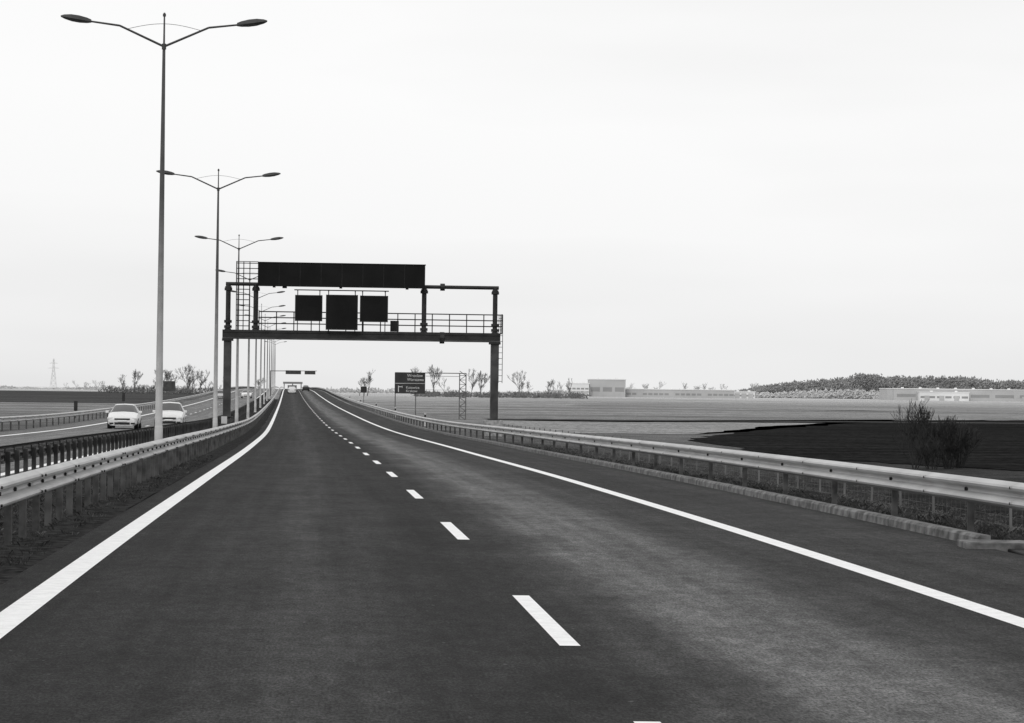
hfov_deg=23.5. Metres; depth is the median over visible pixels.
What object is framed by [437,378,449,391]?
bare tree
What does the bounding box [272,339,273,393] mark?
street lamp
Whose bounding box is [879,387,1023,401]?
warehouse
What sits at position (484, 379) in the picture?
bare tree
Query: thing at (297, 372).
overhead sign
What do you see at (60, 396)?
ploughed field
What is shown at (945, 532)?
kerb
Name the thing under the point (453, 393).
distant scrub
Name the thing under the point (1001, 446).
ploughed field
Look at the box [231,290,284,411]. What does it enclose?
street lamp
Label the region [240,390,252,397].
car
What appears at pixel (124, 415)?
car
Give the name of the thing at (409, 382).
direction sign
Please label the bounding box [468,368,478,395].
bare tree
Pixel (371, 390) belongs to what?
distant treeline
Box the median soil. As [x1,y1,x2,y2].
[0,399,277,584]
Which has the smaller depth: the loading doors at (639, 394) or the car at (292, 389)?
the car at (292, 389)
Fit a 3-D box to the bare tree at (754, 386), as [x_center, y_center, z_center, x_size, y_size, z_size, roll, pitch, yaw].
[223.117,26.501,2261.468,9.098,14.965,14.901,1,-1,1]
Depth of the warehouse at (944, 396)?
1988.83 m
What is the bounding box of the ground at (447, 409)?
[0,386,1023,539]
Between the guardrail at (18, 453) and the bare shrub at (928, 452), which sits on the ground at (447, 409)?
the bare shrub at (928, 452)
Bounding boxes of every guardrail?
[0,386,254,430]
[0,387,278,477]
[0,387,282,544]
[309,387,1023,531]
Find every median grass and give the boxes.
[0,455,214,565]
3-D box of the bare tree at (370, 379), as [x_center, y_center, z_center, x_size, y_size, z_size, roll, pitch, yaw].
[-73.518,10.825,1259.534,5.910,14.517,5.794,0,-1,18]
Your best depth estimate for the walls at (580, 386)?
1891.91 m
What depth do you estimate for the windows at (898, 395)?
1999.77 m
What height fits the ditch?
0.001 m
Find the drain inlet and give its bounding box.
[957,539,1023,554]
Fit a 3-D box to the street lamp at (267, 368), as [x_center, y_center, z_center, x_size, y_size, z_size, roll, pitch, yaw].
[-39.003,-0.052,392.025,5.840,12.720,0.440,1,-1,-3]
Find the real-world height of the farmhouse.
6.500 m
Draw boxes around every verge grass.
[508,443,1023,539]
[518,443,1023,538]
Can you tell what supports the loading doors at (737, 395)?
in the farmhouse
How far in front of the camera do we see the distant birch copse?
2422.47 m
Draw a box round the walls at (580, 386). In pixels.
[567,384,588,396]
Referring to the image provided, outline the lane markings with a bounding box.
[0,389,1023,722]
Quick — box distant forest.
[735,372,1023,393]
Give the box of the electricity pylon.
[50,359,56,388]
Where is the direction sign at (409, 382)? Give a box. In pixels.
[395,371,466,419]
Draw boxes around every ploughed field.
[0,390,200,402]
[689,420,1023,470]
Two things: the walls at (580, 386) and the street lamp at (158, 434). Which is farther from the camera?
the walls at (580, 386)
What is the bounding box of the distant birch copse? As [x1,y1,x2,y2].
[755,388,1016,398]
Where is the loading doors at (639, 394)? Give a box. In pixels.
[637,392,706,397]
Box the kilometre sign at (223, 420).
[221,416,226,424]
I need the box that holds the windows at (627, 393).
[627,393,733,395]
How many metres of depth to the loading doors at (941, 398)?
1988.58 m
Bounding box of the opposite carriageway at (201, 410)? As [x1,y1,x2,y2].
[0,388,265,477]
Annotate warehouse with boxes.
[625,387,734,397]
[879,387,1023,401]
[918,391,969,400]
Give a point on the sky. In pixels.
(736, 194)
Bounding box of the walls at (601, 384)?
[588,380,625,396]
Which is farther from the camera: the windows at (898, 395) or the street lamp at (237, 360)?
the windows at (898, 395)
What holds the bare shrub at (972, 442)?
on the ground at (447, 409)
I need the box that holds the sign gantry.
[222,261,502,436]
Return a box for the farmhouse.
[734,390,755,397]
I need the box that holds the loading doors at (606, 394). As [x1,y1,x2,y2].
[593,391,619,396]
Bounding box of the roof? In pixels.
[587,378,625,379]
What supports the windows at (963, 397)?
in the warehouse at (944, 396)
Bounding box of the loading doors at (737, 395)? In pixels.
[735,393,752,397]
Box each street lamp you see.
[61,13,266,440]
[156,169,280,427]
[194,235,283,421]
[219,269,257,417]
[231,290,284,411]
[239,304,285,407]
[245,314,285,403]
[250,322,285,400]
[259,328,285,397]
[268,339,276,391]
[271,339,271,395]
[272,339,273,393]
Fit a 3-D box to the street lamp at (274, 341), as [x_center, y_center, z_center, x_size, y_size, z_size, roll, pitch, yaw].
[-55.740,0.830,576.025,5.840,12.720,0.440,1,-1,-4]
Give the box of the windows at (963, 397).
[921,396,967,398]
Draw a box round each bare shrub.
[890,399,935,468]
[914,440,945,469]
[927,415,975,468]
[948,422,984,467]
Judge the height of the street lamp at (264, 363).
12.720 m
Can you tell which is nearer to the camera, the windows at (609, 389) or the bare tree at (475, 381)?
the bare tree at (475, 381)
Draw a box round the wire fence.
[503,424,1018,527]
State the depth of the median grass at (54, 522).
34.55 m
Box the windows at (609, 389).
[591,387,623,391]
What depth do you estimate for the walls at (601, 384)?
1899.93 m
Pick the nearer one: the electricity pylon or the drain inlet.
the drain inlet
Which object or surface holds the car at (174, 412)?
on the opposite carriageway at (201, 410)
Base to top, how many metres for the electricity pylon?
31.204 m
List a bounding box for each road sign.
[74,401,77,417]
[163,381,174,390]
[361,387,366,402]
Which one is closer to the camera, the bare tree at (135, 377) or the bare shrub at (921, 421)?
the bare shrub at (921, 421)
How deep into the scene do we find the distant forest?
2554.05 m
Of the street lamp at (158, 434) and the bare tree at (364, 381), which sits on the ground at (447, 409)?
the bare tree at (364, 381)
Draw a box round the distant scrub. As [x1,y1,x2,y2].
[98,385,590,398]
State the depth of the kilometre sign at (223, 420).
117.91 m
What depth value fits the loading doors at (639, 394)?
1909.60 m
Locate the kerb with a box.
[353,405,990,540]
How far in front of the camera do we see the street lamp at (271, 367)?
483.95 m
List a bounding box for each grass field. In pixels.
[502,418,1004,433]
[574,404,1023,412]
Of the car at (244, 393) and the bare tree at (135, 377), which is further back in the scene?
the bare tree at (135, 377)
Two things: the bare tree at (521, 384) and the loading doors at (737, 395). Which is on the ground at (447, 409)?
the bare tree at (521, 384)
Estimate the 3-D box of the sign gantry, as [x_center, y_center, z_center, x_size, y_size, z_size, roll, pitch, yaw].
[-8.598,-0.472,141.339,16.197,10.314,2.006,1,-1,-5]
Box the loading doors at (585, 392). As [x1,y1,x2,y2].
[570,391,587,396]
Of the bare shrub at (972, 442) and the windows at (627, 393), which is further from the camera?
the windows at (627, 393)
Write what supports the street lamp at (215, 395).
on the median soil
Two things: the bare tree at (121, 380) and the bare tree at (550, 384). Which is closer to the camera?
the bare tree at (121, 380)
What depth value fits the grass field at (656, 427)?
222.20 m
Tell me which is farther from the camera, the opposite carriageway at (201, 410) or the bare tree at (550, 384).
the bare tree at (550, 384)
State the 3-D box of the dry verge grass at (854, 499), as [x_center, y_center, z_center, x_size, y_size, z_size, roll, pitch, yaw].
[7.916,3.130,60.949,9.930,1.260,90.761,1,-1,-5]
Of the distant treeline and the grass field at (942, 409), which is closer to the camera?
the grass field at (942, 409)
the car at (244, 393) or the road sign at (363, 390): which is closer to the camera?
the road sign at (363, 390)
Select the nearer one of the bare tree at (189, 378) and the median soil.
the median soil
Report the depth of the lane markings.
24.41 m
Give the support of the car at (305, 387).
on the motorway carriageway at (300, 561)
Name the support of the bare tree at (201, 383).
on the ground at (447, 409)
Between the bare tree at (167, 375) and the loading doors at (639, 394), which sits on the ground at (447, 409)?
the bare tree at (167, 375)
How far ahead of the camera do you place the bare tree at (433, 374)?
1191.83 m
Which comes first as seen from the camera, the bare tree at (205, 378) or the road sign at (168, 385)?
the road sign at (168, 385)
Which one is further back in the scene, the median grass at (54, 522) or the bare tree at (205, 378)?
the bare tree at (205, 378)
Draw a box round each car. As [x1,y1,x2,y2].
[106,404,141,428]
[153,402,186,425]
[218,390,222,398]
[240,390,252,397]
[288,386,295,392]
[302,385,309,390]
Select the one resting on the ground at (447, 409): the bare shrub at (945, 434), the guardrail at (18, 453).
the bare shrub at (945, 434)
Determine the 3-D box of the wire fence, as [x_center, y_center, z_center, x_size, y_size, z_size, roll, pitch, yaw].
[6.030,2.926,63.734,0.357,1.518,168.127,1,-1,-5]
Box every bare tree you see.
[118,376,125,387]
[132,369,142,392]
[155,370,175,391]
[176,363,195,388]
[191,371,199,392]
[196,370,206,387]
[200,369,212,391]
[359,377,372,393]
[365,369,375,395]
[427,364,442,396]
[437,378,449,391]
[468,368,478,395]
[475,370,489,391]
[507,369,525,392]
[547,379,554,391]
[750,383,758,395]
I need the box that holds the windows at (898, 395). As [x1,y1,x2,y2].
[897,394,1023,397]
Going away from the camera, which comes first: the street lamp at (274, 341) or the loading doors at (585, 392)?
the street lamp at (274, 341)
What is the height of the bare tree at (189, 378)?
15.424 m
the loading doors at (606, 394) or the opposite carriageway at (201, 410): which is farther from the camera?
the loading doors at (606, 394)
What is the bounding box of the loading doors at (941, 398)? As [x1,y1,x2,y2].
[924,396,958,400]
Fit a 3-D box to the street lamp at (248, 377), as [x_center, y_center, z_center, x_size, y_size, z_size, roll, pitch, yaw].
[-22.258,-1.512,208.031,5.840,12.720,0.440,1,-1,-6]
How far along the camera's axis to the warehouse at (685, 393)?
1909.84 m
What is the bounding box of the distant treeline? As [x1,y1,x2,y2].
[0,384,566,394]
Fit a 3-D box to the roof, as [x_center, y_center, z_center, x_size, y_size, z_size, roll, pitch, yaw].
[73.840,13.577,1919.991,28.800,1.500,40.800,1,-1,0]
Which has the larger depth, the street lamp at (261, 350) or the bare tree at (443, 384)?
the bare tree at (443, 384)
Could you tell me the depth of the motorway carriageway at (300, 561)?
19.62 m
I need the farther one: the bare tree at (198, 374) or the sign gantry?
the bare tree at (198, 374)
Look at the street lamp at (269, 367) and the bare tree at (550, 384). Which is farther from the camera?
the bare tree at (550, 384)
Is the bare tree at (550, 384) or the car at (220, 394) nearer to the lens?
the car at (220, 394)
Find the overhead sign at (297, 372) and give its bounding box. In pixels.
[270,370,314,395]
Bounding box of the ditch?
[483,418,1023,423]
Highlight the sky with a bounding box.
[0,0,1023,392]
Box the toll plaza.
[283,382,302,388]
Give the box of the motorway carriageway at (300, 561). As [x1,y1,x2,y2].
[0,389,1023,722]

